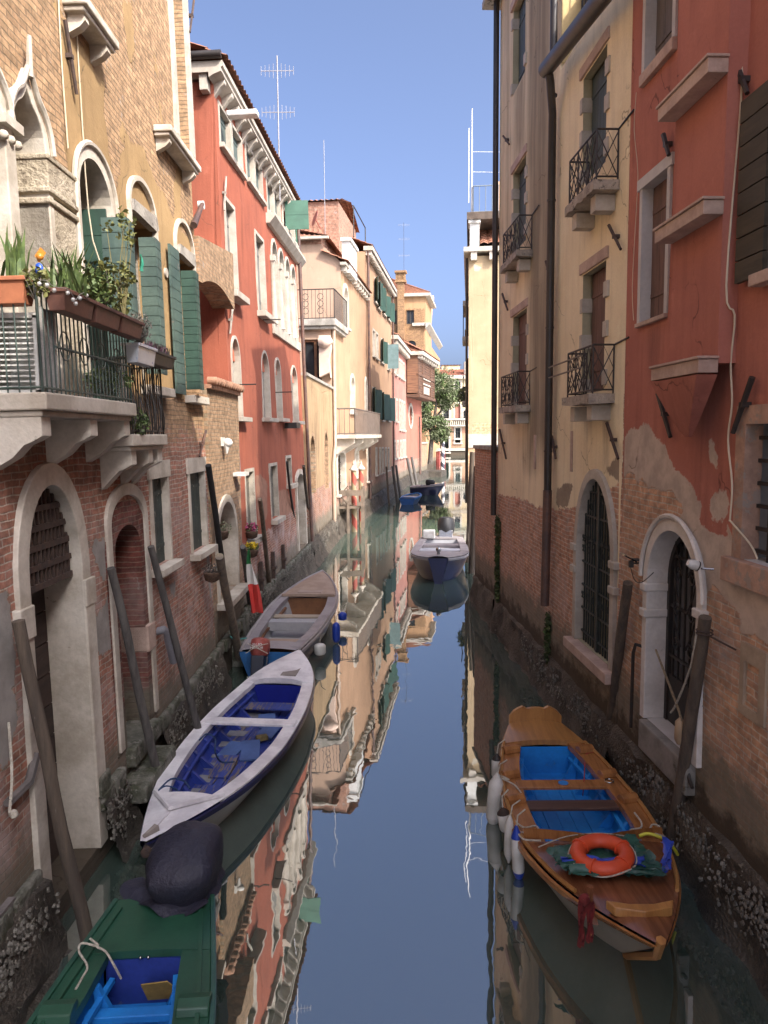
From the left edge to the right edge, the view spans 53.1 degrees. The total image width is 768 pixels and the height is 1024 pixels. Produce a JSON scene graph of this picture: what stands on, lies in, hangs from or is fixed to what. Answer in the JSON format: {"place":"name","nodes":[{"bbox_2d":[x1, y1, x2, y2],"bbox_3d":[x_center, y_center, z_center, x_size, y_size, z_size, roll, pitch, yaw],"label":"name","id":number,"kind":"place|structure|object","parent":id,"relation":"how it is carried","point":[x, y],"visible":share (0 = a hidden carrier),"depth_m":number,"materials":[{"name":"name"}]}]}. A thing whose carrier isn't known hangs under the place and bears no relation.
{"place":"outdoors","nodes":[
{"label":"outdoors","id":0,"kind":"place"},
{"bbox_2d":[188,0,500,369],"label":"sky","id":1,"kind":"structure","parent":0,"point":[391,89],"materials":[{"name":"blue"}]},
{"bbox_2d":[34,455,767,1023],"bbox_3d":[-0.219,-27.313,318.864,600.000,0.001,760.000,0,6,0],"label":"water","id":2,"kind":"structure","parent":0,"point":[368,875],"depth_m":7.99,"materials":[{"name":"blue liquid"}]},
{"bbox_2d":[11,619,91,942],"bbox_3d":[-2.778,2.570,6.588,0.588,3.426,0.131,-4,7,-34],"label":"mooring pole","id":3,"kind":"object","parent":2,"relation":"in","point":[60,816],"visible":0.82,"depth_m":6.49,"materials":[{"name":"brown wood"}]},
{"bbox_2d":[0,0,231,1023],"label":"ochre palace","id":4,"kind":"structure","parent":2,"relation":"in","point":[96,115],"depth_m":8.10,"materials":[{"name":"stone"}]},
{"bbox_2d":[0,223,34,306],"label":"terracotta planter","id":5,"kind":"object","parent":4,"relation":"on","point":[13,288],"visible":0.81,"depth_m":5.99,"materials":[{"name":"ceramic"}]},
{"bbox_2d":[0,312,55,392],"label":"louvred cabinet","id":6,"kind":"object","parent":4,"relation":"on","point":[21,348],"visible":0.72,"depth_m":6.20,"materials":[{"name":"white plastic"}]},
{"bbox_2d":[19,265,50,299],"bbox_3d":[-2.743,-1.799,6.021,0.267,0.266,0.213,0,6,0],"label":"trailing plant","id":7,"kind":"object","parent":4,"relation":"on","point":[42,274],"visible":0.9,"depth_m":5.99,"materials":[{"name":"yellow plant"}]},
{"bbox_2d":[38,306,58,391],"bbox_3d":[-2.732,-1.314,6.233,0.038,0.660,0.300,0,6,0],"label":"railing","id":8,"kind":"object","parent":4,"relation":"on","point":[46,343],"visible":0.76,"depth_m":6.30,"materials":[{"name":"metal"}]},
{"bbox_2d":[12,462,107,882],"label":"water door","id":9,"kind":"structure","parent":4,"relation":"in","point":[57,607],"depth_m":7.82,"materials":[{"name":"stone"}]},
{"bbox_2d":[40,242,99,320],"bbox_3d":[-2.607,-1.948,6.387,0.525,0.632,0.656,-4,7,-31],"label":"balcony planter","id":10,"kind":"object","parent":4,"relation":"attached to","point":[59,301],"visible":0.94,"depth_m":6.30,"materials":[{"name":"brown plastic"}]},
{"bbox_2d":[79,257,128,330],"bbox_3d":[-2.549,-2.008,7.043,0.436,0.616,0.648,-2,6,0],"label":"balcony planter","id":11,"kind":"object","parent":4,"relation":"attached to","point":[101,288],"visible":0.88,"depth_m":6.98,"materials":[{"name":"brown plastic"}]},
{"bbox_2d":[72,139,137,401],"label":"window","id":12,"kind":"structure","parent":4,"relation":"in","point":[103,202],"depth_m":8.74,"materials":[{"name":"stone"}]},
{"bbox_2d":[83,365,133,394],"bbox_3d":[-2.895,-1.372,8.007,0.548,0.328,0.387,-3,6,-28],"label":"pot plant","id":13,"kind":"object","parent":4,"relation":"on","point":[125,378],"visible":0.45,"depth_m":8.01,"materials":[{"name":"green plant"}]},
{"bbox_2d":[99,205,144,339],"bbox_3d":[-2.657,-2.394,7.689,0.430,1.262,0.680,-2,6,0],"label":"balcony planter","id":14,"kind":"object","parent":4,"relation":"attached to","point":[129,328],"visible":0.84,"depth_m":7.65,"materials":[{"name":"brown plastic"}]},
{"bbox_2d":[104,483,158,758],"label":"side door","id":15,"kind":"structure","parent":4,"relation":"in","point":[126,525],"depth_m":9.77,"materials":[{"name":"stone"}]},
{"bbox_2d":[120,308,157,366],"bbox_3d":[-2.674,-1.896,8.348,0.352,0.594,0.644,-2,6,0],"label":"blue white planter","id":16,"kind":"object","parent":4,"relation":"on","point":[138,353],"visible":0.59,"depth_m":8.26,"materials":[{"name":"ceramic"}]},
{"bbox_2d":[131,407,150,434],"bbox_3d":[-2.744,-1.010,8.608,0.250,0.318,0.257,0,6,0],"label":"fern","id":17,"kind":"object","parent":4,"relation":"on","point":[141,424],"visible":0.78,"depth_m":8.58,"materials":[{"name":"green plant"}]},
{"bbox_2d":[126,175,175,397],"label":"window","id":18,"kind":"structure","parent":4,"relation":"in","point":[149,247],"depth_m":9.99,"materials":[{"name":"wood"}]},
{"bbox_2d":[143,340,176,369],"bbox_3d":[-2.691,-1.876,9.142,0.204,0.292,0.920,-2,6,0],"label":"heather planter","id":19,"kind":"object","parent":4,"relation":"attached to","point":[164,360],"visible":0.67,"depth_m":9.15,"materials":[{"name":"brown metal"}]},
{"bbox_2d":[147,459,184,577],"bbox_3d":[-3.069,0.059,10.642,0.275,1.539,1.038,-2,6,0],"label":"window","id":20,"kind":"structure","parent":4,"relation":"in","point":[158,475],"depth_m":10.83,"materials":[{"name":"stone"}]},
{"bbox_2d":[167,0,195,158],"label":"window","id":21,"kind":"structure","parent":4,"relation":"in","point":[170,2],"depth_m":12.69,"materials":[{"name":"stone"}]},
{"bbox_2d":[167,218,209,404],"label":"window","id":22,"kind":"structure","parent":4,"relation":"in","point":[193,379],"depth_m":11.95,"materials":[{"name":"wood"}]},
{"bbox_2d":[186,457,217,560],"bbox_3d":[-3.057,-0.087,12.719,0.275,1.619,1.265,-2,6,0],"label":"window","id":23,"kind":"structure","parent":4,"relation":"in","point":[195,467],"depth_m":12.89,"materials":[{"name":"stone"}]},
{"bbox_2d":[202,563,220,582],"bbox_3d":[-2.854,1.001,12.761,0.342,0.327,0.302,0,6,0],"label":"wall basket","id":24,"kind":"object","parent":4,"relation":"attached to","point":[211,575],"depth_m":12.68,"materials":[{"name":"brown wicker"}]},
{"bbox_2d":[193,236,234,308],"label":"buttress arch","id":25,"kind":"structure","parent":4,"relation":"attached to","point":[214,267],"depth_m":14.52,"materials":[{"name":"beige brick"}]},
{"bbox_2d":[26,820,225,1023],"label":"green boat","id":26,"kind":"object","parent":2,"relation":"on","point":[153,933],"visible":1,"depth_m":6.03,"materials":[{"name":"paint"}]},
{"bbox_2d":[75,937,98,989],"bbox_3d":[-2.291,3.400,5.803,0.154,0.137,0.408,0,6,0],"label":"mooring rope","id":27,"kind":"object","parent":26,"relation":"attached to","point":[95,944],"visible":1,"depth_m":5.91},
{"bbox_2d":[107,566,159,766],"bbox_3d":[-2.832,2.241,8.997,0.110,3.389,0.995,1,6,17],"label":"mooring pole","id":28,"kind":"object","parent":2,"relation":"in","point":[134,673],"visible":0.77,"depth_m":8.79,"materials":[{"name":"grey wood"}]},
{"bbox_2d":[147,545,200,728],"bbox_3d":[-2.764,2.074,10.481,0.112,3.419,1.177,2,6,22],"label":"mooring pole","id":29,"kind":"object","parent":2,"relation":"in","point":[175,641],"visible":0.77,"depth_m":10.28,"materials":[{"name":"grey wood"}]},
{"bbox_2d":[205,464,225,565],"bbox_3d":[-2.963,1.264,14.316,0.122,4.413,2.618,-1,6,-3],"label":"mooring pole","id":30,"kind":"object","parent":2,"relation":"in","point":[213,500],"visible":0.4,"depth_m":13.32,"materials":[{"name":"black wood"}]},
{"bbox_2d":[202,377,249,672],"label":"garden wall","id":31,"kind":"structure","parent":2,"relation":"in","point":[221,423],"depth_m":14.69,"materials":[{"name":"stone"}]},
{"bbox_2d":[215,494,247,610],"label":"window","id":32,"kind":"structure","parent":31,"relation":"in","point":[226,510],"depth_m":15.50,"materials":[{"name":"stone"}]},
{"bbox_2d":[140,650,314,857],"bbox_3d":[-1.957,3.227,10.875,1.479,0.849,6.937,0,6,6],"label":"white boat","id":33,"kind":"object","parent":2,"relation":"on","point":[271,703],"visible":0.91,"depth_m":10.54,"materials":[{"name":"paint"}]},
{"bbox_2d":[215,553,240,660],"bbox_3d":[-2.785,1.988,14.075,0.163,2.916,2.900,-1,6,-4],"label":"mooring pole","id":34,"kind":"object","parent":2,"relation":"in","point":[228,601],"visible":0.79,"depth_m":13.56,"materials":[{"name":"brown wood"}]},
{"bbox_2d":[232,618,249,666],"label":"landing stones","id":35,"kind":"object","parent":2,"relation":"in","point":[242,634],"visible":0.03,"depth_m":15.22,"materials":[{"name":"grey stone"}]},
{"bbox_2d":[240,544,250,604],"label":"mooring pole","id":36,"kind":"object","parent":2,"relation":"in","point":[243,553],"visible":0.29,"depth_m":15.30,"materials":[{"name":"grey wood"}]},
{"bbox_2d":[246,550,262,612],"bbox_3d":[-2.536,1.366,15.124,0.311,1.250,0.100,0,6,0],"label":"flag","id":37,"kind":"object","parent":36,"relation":"attached to","point":[255,596],"visible":1,"depth_m":15.14,"materials":[{"name":"fabric"}]},
{"bbox_2d":[190,42,317,629],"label":"red house","id":38,"kind":"structure","parent":2,"relation":"in","point":[253,225],"depth_m":18.88,"materials":[{"name":"paint"}]},
{"bbox_2d":[217,100,236,164],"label":"window","id":39,"kind":"structure","parent":38,"relation":"in","point":[225,139],"depth_m":16.39,"materials":[{"name":"stone"}]},
{"bbox_2d":[223,194,249,305],"bbox_3d":[-3.243,-5.594,16.498,0.385,2.091,1.190,-2,6,3],"label":"window","id":40,"kind":"structure","parent":38,"relation":"in","point":[240,299],"depth_m":16.82,"materials":[{"name":"stone"}]},
{"bbox_2d":[231,122,247,180],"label":"window","id":41,"kind":"structure","parent":38,"relation":"in","point":[237,148],"depth_m":17.55,"materials":[{"name":"stone"}]},
{"bbox_2d":[230,335,252,421],"bbox_3d":[-3.179,-2.875,16.611,0.370,1.844,1.063,-2,6,3],"label":"window","id":42,"kind":"structure","parent":38,"relation":"in","point":[236,374],"depth_m":16.90,"materials":[{"name":"stone"}]},
{"bbox_2d":[244,141,258,194],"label":"window","id":43,"kind":"structure","parent":38,"relation":"in","point":[249,157],"depth_m":18.87,"materials":[{"name":"stone"}]},
{"bbox_2d":[244,468,261,543],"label":"window","id":44,"kind":"structure","parent":38,"relation":"in","point":[250,494],"depth_m":18.03,"materials":[{"name":"stone"}]},
{"bbox_2d":[254,159,266,206],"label":"window","id":45,"kind":"structure","parent":38,"relation":"in","point":[258,174],"depth_m":19.96,"materials":[{"name":"stone"}]},
{"bbox_2d":[254,229,275,323],"bbox_3d":[-3.103,-5.964,19.561,0.385,2.120,1.372,-2,6,3],"label":"window","id":46,"kind":"structure","parent":38,"relation":"in","point":[262,312],"depth_m":19.96,"materials":[{"name":"stone"}]},
{"bbox_2d":[261,350,278,421],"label":"window","id":47,"kind":"structure","parent":38,"relation":"in","point":[266,392],"depth_m":20.18,"materials":[{"name":"stone"}]},
{"bbox_2d":[266,175,274,211],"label":"window","id":48,"kind":"structure","parent":38,"relation":"in","point":[270,196],"depth_m":21.51,"materials":[{"name":"stone"}]},
{"bbox_2d":[270,238,280,327],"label":"window","id":49,"kind":"structure","parent":38,"relation":"in","point":[275,289],"depth_m":21.06,"materials":[{"name":"stone"}]},
{"bbox_2d":[268,462,285,524],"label":"window","id":50,"kind":"structure","parent":38,"relation":"in","point":[272,467],"depth_m":20.94,"materials":[{"name":"stone"}]},
{"bbox_2d":[262,55,294,200],"bbox_3d":[-2.954,-10.722,21.538,0.911,3.900,0.038,0,6,0],"label":"roof aerial","id":51,"kind":"object","parent":38,"relation":"attached to","point":[281,70],"visible":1,"depth_m":21.46,"materials":[{"name":"grey metal"}]},
{"bbox_2d":[274,357,289,421],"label":"window","id":52,"kind":"structure","parent":38,"relation":"in","point":[277,368],"depth_m":21.91,"materials":[{"name":"stone"}]},
{"bbox_2d":[278,248,287,332],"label":"window","id":53,"kind":"structure","parent":38,"relation":"in","point":[281,266],"depth_m":22.28,"materials":[{"name":"stone"}]},
{"bbox_2d":[284,256,292,336],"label":"window","id":54,"kind":"structure","parent":38,"relation":"in","point":[287,266],"depth_m":23.33,"materials":[{"name":"stone"}]},
{"bbox_2d":[290,264,298,341],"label":"window","id":55,"kind":"structure","parent":38,"relation":"in","point":[293,276],"depth_m":24.33,"materials":[{"name":"stone"}]},
{"bbox_2d":[281,200,308,247],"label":"window","id":56,"kind":"structure","parent":38,"relation":"in","point":[296,217],"depth_m":23.27,"materials":[{"name":"wood"}]},
{"bbox_2d":[290,365,304,424],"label":"window","id":57,"kind":"structure","parent":38,"relation":"in","point":[293,375],"depth_m":24.83,"materials":[{"name":"stone"}]},
{"bbox_2d":[295,469,307,550],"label":"window","id":58,"kind":"structure","parent":38,"relation":"in","point":[300,499],"depth_m":25.66,"materials":[{"name":"stone"}]},
{"bbox_2d":[258,497,271,582],"bbox_3d":[-2.846,1.229,18.733,0.121,3.456,3.615,-1,6,-5],"label":"mooring pole","id":59,"kind":"object","parent":2,"relation":"in","point":[264,537],"visible":0.67,"depth_m":17.93,"materials":[{"name":"brown wood"}]},
{"bbox_2d":[238,570,338,677],"bbox_3d":[-1.941,2.492,17.553,1.616,1.135,7.800,0,6,4],"label":"grey motor boat","id":60,"kind":"object","parent":2,"relation":"on","point":[299,615],"visible":0.85,"depth_m":16.87,"materials":[{"name":"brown wood"}]},
{"bbox_2d":[301,372,340,566],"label":"lancet wall","id":61,"kind":"structure","parent":2,"relation":"in","point":[327,537],"depth_m":29.25,"materials":[{"name":"beige paint"}]},
{"bbox_2d":[310,431,315,491],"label":"window","id":62,"kind":"structure","parent":61,"relation":"in","point":[312,445],"depth_m":28.07,"materials":[{"name":"beige stone"}]},
{"bbox_2d":[324,429,328,487],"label":"window","id":63,"kind":"structure","parent":61,"relation":"in","point":[326,455],"depth_m":31.95,"materials":[{"name":"beige brick"}]},
{"bbox_2d":[295,140,398,536],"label":"peach house","id":64,"kind":"structure","parent":2,"relation":"on","point":[351,350],"depth_m":39.59,"materials":[{"name":"paint"}]},
{"bbox_2d":[305,339,321,379],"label":"terrace window","id":65,"kind":"structure","parent":64,"relation":"in","point":[311,346],"depth_m":33.64,"materials":[{"name":"brown glass"}]},
{"bbox_2d":[336,450,346,497],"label":"window","id":66,"kind":"structure","parent":64,"relation":"in","point":[342,484],"depth_m":36.83,"materials":[{"name":"stone"}]},
{"bbox_2d":[350,373,355,414],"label":"window","id":67,"kind":"structure","parent":64,"relation":"in","point":[352,379],"depth_m":39.43,"materials":[{"name":"stone"}]},
{"bbox_2d":[372,386,381,418],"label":"window","id":68,"kind":"structure","parent":64,"relation":"in","point":[376,394],"depth_m":48.05,"materials":[{"name":"wood"}]},
{"bbox_2d":[381,392,389,421],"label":"window","id":69,"kind":"structure","parent":64,"relation":"in","point":[385,397],"depth_m":52.42,"materials":[{"name":"wood"}]},
{"bbox_2d":[387,343,398,370],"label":"window","id":70,"kind":"structure","parent":64,"relation":"in","point":[393,349],"depth_m":54.26,"materials":[{"name":"wood"}]},
{"bbox_2d":[339,486,364,533],"bbox_3d":[-1.695,0.022,36.552,1.510,2.719,2.460,0,6,0],"label":"landing stage","id":71,"kind":"object","parent":2,"relation":"in","point":[349,493],"visible":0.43,"depth_m":35.35,"materials":[{"name":"brown wood"}]},
{"bbox_2d":[349,460,357,531],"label":"striped pole","id":72,"kind":"object","parent":2,"relation":"in","point":[353,469],"visible":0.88,"depth_m":35.77,"materials":[{"name":"wood"}]},
{"bbox_2d":[391,332,410,493],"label":"pink house","id":73,"kind":"structure","parent":2,"relation":"on","point":[400,411],"depth_m":63.65,"materials":[{"name":"paint"}]},
{"bbox_2d":[399,492,421,504],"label":"blue boat","id":74,"kind":"object","parent":2,"relation":"on","point":[410,499],"visible":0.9,"depth_m":49.90,"materials":[{"name":"paint"}]},
{"bbox_2d":[402,338,439,484],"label":"red corner house","id":75,"kind":"structure","parent":2,"relation":"on","point":[422,365],"depth_m":72.13,"materials":[{"name":"paint"}]},
{"bbox_2d":[421,442,429,478],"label":"garden boundary wall","id":76,"kind":"structure","parent":2,"relation":"in","point":[425,471],"depth_m":80.01,"materials":[{"name":"beige paint"}]},
{"bbox_2d":[410,479,443,494],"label":"dark boat","id":77,"kind":"object","parent":2,"relation":"on","point":[430,487],"visible":0.84,"depth_m":57.32,"materials":[{"name":"blue wood"}]},
{"bbox_2d":[410,517,468,583],"bbox_3d":[1.951,1.549,26.539,1.926,2.254,6.735,0,6,5],"label":"navy boat","id":78,"kind":"object","parent":2,"relation":"on","point":[433,556],"visible":0.97,"depth_m":24.58,"materials":[{"name":"white metal"}]},
{"bbox_2d":[440,362,464,454],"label":"palace","id":79,"kind":"structure","parent":2,"relation":"on","point":[455,443],"depth_m":167.11,"materials":[{"name":"paint"}]},
{"bbox_2d":[465,452,474,562],"bbox_3d":[3.015,-0.056,27.022,0.349,4.100,0.222,0,6,0],"label":"mooring post","id":80,"kind":"object","parent":2,"relation":"in","point":[471,469],"visible":0.59,"depth_m":26.89,"materials":[{"name":"brown wood"}]},
{"bbox_2d":[468,466,474,573],"bbox_3d":[2.903,0.356,24.936,0.353,3.698,0.223,0,6,0],"label":"mooring post","id":81,"kind":"object","parent":2,"relation":"in","point":[471,569],"visible":0.56,"depth_m":24.89,"materials":[{"name":"brown wood"}]},
{"bbox_2d":[462,108,499,502],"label":"sunlit end house","id":82,"kind":"structure","parent":2,"relation":"on","point":[477,316],"depth_m":38.33,"materials":[{"name":"beige paint"}]},
{"bbox_2d":[469,445,497,626],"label":"brick garden wall","id":83,"kind":"structure","parent":2,"relation":"in","point":[481,595],"depth_m":19.23,"materials":[{"name":"brick"}]},
{"bbox_2d":[482,0,634,763],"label":"yellow house","id":84,"kind":"structure","parent":2,"relation":"on","point":[566,112],"depth_m":12.12,"materials":[{"name":"yellow paint"}]},
{"bbox_2d":[493,514,501,602],"bbox_3d":[2.576,1.062,17.440,0.184,2.022,0.480,0,6,0],"label":"ivy","id":85,"kind":"object","parent":84,"relation":"on","point":[497,526],"visible":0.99,"depth_m":17.39,"materials":[{"name":"green plant"}]},
{"bbox_2d":[510,0,526,96],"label":"window","id":86,"kind":"structure","parent":84,"relation":"in","point":[518,24],"depth_m":15.29,"materials":[{"name":"pink stone"}]},
{"bbox_2d":[510,143,527,249],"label":"window","id":87,"kind":"structure","parent":84,"relation":"in","point":[521,193],"depth_m":15.32,"materials":[{"name":"pink stone"}]},
{"bbox_2d":[510,298,527,404],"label":"window","id":88,"kind":"structure","parent":84,"relation":"in","point":[520,340],"depth_m":15.53,"materials":[{"name":"pink stone"}]},
{"bbox_2d":[543,611,551,663],"bbox_3d":[2.798,2.159,13.142,0.173,0.939,0.264,0,6,0],"label":"wall weed","id":89,"kind":"object","parent":84,"relation":"attached to","point":[547,632],"depth_m":13.13,"materials":[{"name":"green plant"}]},
{"bbox_2d":[578,245,609,392],"bbox_3d":[2.976,-2.605,10.682,0.205,1.864,1.222,-1,6,-3],"label":"window","id":90,"kind":"structure","parent":84,"relation":"in","point":[595,306],"depth_m":10.87,"materials":[{"name":"pink stone"}]},
{"bbox_2d":[579,26,610,185],"bbox_3d":[2.946,-5.476,10.531,0.205,1.645,1.270,-1,6,-3],"label":"window","id":91,"kind":"structure","parent":84,"relation":"in","point":[598,105],"depth_m":10.70,"materials":[{"name":"pink stone"}]},
{"bbox_2d":[498,705,680,960],"bbox_3d":[2.092,3.401,8.258,1.543,0.958,4.945,0,6,0],"label":"varnished boat","id":92,"kind":"object","parent":2,"relation":"on","point":[544,751],"visible":0.84,"depth_m":8.50,"materials":[{"name":"brown wood"}]},
{"bbox_2d":[486,760,507,824],"bbox_3d":[1.302,3.275,8.936,0.194,0.850,0.176,4,6,0],"label":"boat fender","id":93,"kind":"object","parent":92,"relation":"hanging from","point":[495,790],"visible":0.83,"depth_m":8.87,"materials":[{"name":"plastic"}]},
{"bbox_2d":[497,789,509,833],"bbox_3d":[1.301,3.238,8.278,0.179,0.510,0.146,-12,6,1],"label":"boat fender","id":94,"kind":"object","parent":92,"relation":"hanging from","point":[503,814],"visible":0.66,"depth_m":8.24,"materials":[{"name":"white plastic"}]},
{"bbox_2d":[504,800,520,862],"bbox_3d":[1.336,3.349,8.054,0.160,0.696,0.110,2,6,26],"label":"boat fender","id":95,"kind":"object","parent":92,"relation":"hanging from","point":[509,825],"visible":0.89,"depth_m":8.03,"materials":[{"name":"plastic"}]},
{"bbox_2d":[511,809,525,879],"bbox_3d":[1.361,3.393,7.807,0.147,0.796,0.121,0,6,0],"label":"boat fender","id":96,"kind":"object","parent":92,"relation":"hanging from","point":[518,867],"visible":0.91,"depth_m":7.77,"materials":[{"name":"plastic"}]},
{"bbox_2d":[577,893,594,947],"bbox_3d":[1.646,3.329,6.268,0.133,0.463,0.095,2,6,26],"label":"red scarf","id":97,"kind":"object","parent":92,"relation":"attached to","point":[586,906],"visible":1,"depth_m":6.26,"materials":[{"name":"fabric"}]},
{"bbox_2d":[546,833,673,877],"bbox_3d":[2.118,3.131,7.065,1.220,0.121,0.789,0,6,0],"label":"tarpaulin","id":98,"kind":"object","parent":92,"relation":"on","point":[648,865],"visible":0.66,"depth_m":6.98,"materials":[{"name":"teal fabric"}]},
{"bbox_2d":[568,833,637,877],"bbox_3d":[1.978,3.107,6.977,0.611,0.149,0.611,-5,9,1],"label":"lifebuoy","id":99,"kind":"object","parent":98,"relation":"on","point":[623,861],"visible":0.98,"depth_m":6.91,"materials":[{"name":"plastic"}]},
{"bbox_2d":[606,580,632,720],"bbox_3d":[2.995,2.354,10.017,0.133,3.244,1.607,0,6,7],"label":"mooring pole","id":100,"kind":"object","parent":2,"relation":"in","point":[621,635],"visible":0.54,"depth_m":9.55,"materials":[{"name":"brown wood"}]},
{"bbox_2d":[607,0,767,1001],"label":"dark red house","id":101,"kind":"structure","parent":2,"relation":"on","point":[695,464],"depth_m":7.24,"materials":[{"name":"red paint"}]},
{"bbox_2d":[634,151,674,327],"bbox_3d":[3.061,-2.961,8.566,0.200,1.684,0.963,-1,6,-3],"label":"window","id":102,"kind":"structure","parent":101,"relation":"in","point":[655,188],"depth_m":8.80,"materials":[{"name":"white stone"}]},
{"bbox_2d":[639,0,677,87],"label":"window","id":103,"kind":"structure","parent":101,"relation":"in","point":[660,17],"depth_m":8.59,"materials":[{"name":"white stone"}]},
{"bbox_2d":[638,513,708,795],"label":"arched door","id":104,"kind":"structure","parent":101,"relation":"in","point":[658,613],"depth_m":8.66,"materials":[{"name":"stone"}]},
{"bbox_2d":[720,404,767,596],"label":"window","id":105,"kind":"structure","parent":101,"relation":"in","point":[751,576],"depth_m":6.68,"materials":[{"name":"white stone"}]},
{"bbox_2d":[734,80,767,286],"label":"window","id":106,"kind":"structure","parent":101,"relation":"in","point":[751,257],"depth_m":6.30,"materials":[{"name":"brown wood"}]},
{"bbox_2d":[738,641,767,727],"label":"blocked window","id":107,"kind":"structure","parent":101,"relation":"in","point":[751,654],"depth_m":6.51,"materials":[{"name":"beige stone"}]},
{"bbox_2d":[667,614,711,839],"bbox_3d":[3.040,2.561,7.786,0.142,3.306,1.053,0,6,3],"label":"mooring pole","id":108,"kind":"object","parent":2,"relation":"in","point":[693,700],"visible":0.7,"depth_m":7.50,"materials":[{"name":"brown wood"}]},
{"bbox_2d":[391,270,442,469],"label":"house","id":109,"kind":"structure","parent":0,"point":[415,306],"depth_m":93.42,"materials":[{"name":"yellow paint"}]},
{"bbox_2d":[421,366,460,463],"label":"garden tree","id":110,"kind":"object","parent":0,"point":[446,398],"visible":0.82,"depth_m":86.68,"materials":[{"name":"green plant"}]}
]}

